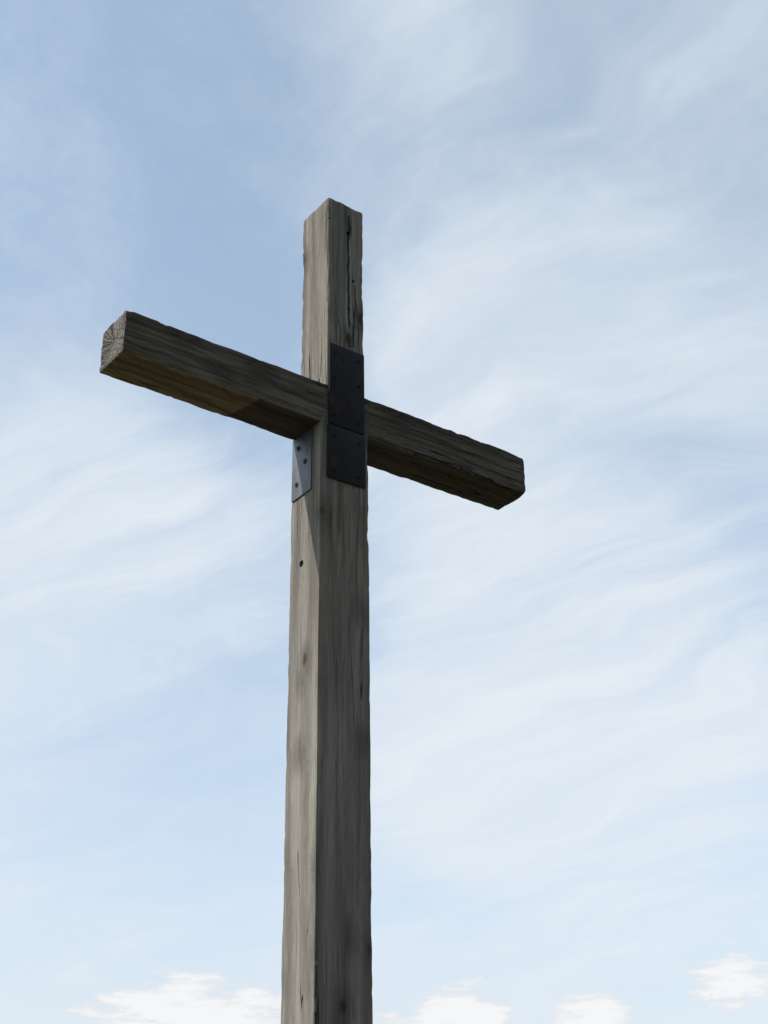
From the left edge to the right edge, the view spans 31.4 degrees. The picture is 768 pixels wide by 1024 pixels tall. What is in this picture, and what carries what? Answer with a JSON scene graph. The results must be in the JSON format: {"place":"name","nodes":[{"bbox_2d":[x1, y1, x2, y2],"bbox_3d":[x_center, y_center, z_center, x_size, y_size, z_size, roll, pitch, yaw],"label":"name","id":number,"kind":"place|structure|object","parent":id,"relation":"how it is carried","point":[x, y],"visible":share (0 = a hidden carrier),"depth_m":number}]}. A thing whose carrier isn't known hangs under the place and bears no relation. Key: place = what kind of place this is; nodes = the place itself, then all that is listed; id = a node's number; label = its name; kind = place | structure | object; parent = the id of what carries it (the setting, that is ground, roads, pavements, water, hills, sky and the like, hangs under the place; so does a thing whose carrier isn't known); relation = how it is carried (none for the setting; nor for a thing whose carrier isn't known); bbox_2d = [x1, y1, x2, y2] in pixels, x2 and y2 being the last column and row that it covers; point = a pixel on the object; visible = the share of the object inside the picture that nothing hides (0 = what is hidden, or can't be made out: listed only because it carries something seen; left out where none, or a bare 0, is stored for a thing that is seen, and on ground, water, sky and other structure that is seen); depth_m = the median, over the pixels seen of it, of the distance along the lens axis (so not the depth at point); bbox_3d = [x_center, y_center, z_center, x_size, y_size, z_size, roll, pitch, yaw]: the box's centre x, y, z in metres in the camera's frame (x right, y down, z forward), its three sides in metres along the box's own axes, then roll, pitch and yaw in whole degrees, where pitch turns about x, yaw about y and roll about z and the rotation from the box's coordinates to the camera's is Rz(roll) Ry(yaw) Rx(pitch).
{"place":"outdoors","nodes":[
{"label":"outdoors","id":0,"kind":"place"},
{"bbox_2d":[301,198,362,386],"bbox_3d":[-0.236,-0.935,6.276,0.205,1.080,0.224,18,-33,-31],"label":"cross top post","id":1,"kind":"object","parent":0,"point":[332,312],"visible":0.85,"depth_m":6.24},
{"bbox_2d":[0,0,767,1023],"label":"sky","id":2,"kind":"structure","parent":0,"point":[563,204]},
{"label":"field","id":3,"kind":"structure","parent":0,"visible":0},
{"bbox_2d":[281,416,372,1023],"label":"cross post","id":4,"kind":"object","parent":3,"relation":"on","point":[326,973],"visible":0.89,"depth_m":5.18},
{"bbox_2d":[291,427,311,502],"bbox_3d":[-0.354,-0.202,5.818,0.014,0.300,0.150,18,-33,-31],"label":"metal bracket","id":5,"kind":"object","parent":4,"relation":"attached to","point":[301,464],"visible":1,"depth_m":5.81},
{"bbox_2d":[99,311,525,509],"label":"cross beam","id":6,"kind":"structure","parent":4,"relation":"attached to","point":[139,350],"depth_m":5.77},
{"bbox_2d":[327,342,365,488],"bbox_3d":[-0.161,-0.425,5.895,0.193,0.680,0.013,18,-33,-31],"label":"metal plate","id":7,"kind":"object","parent":4,"relation":"attached to","point":[345,456],"visible":1,"depth_m":5.89}
]}

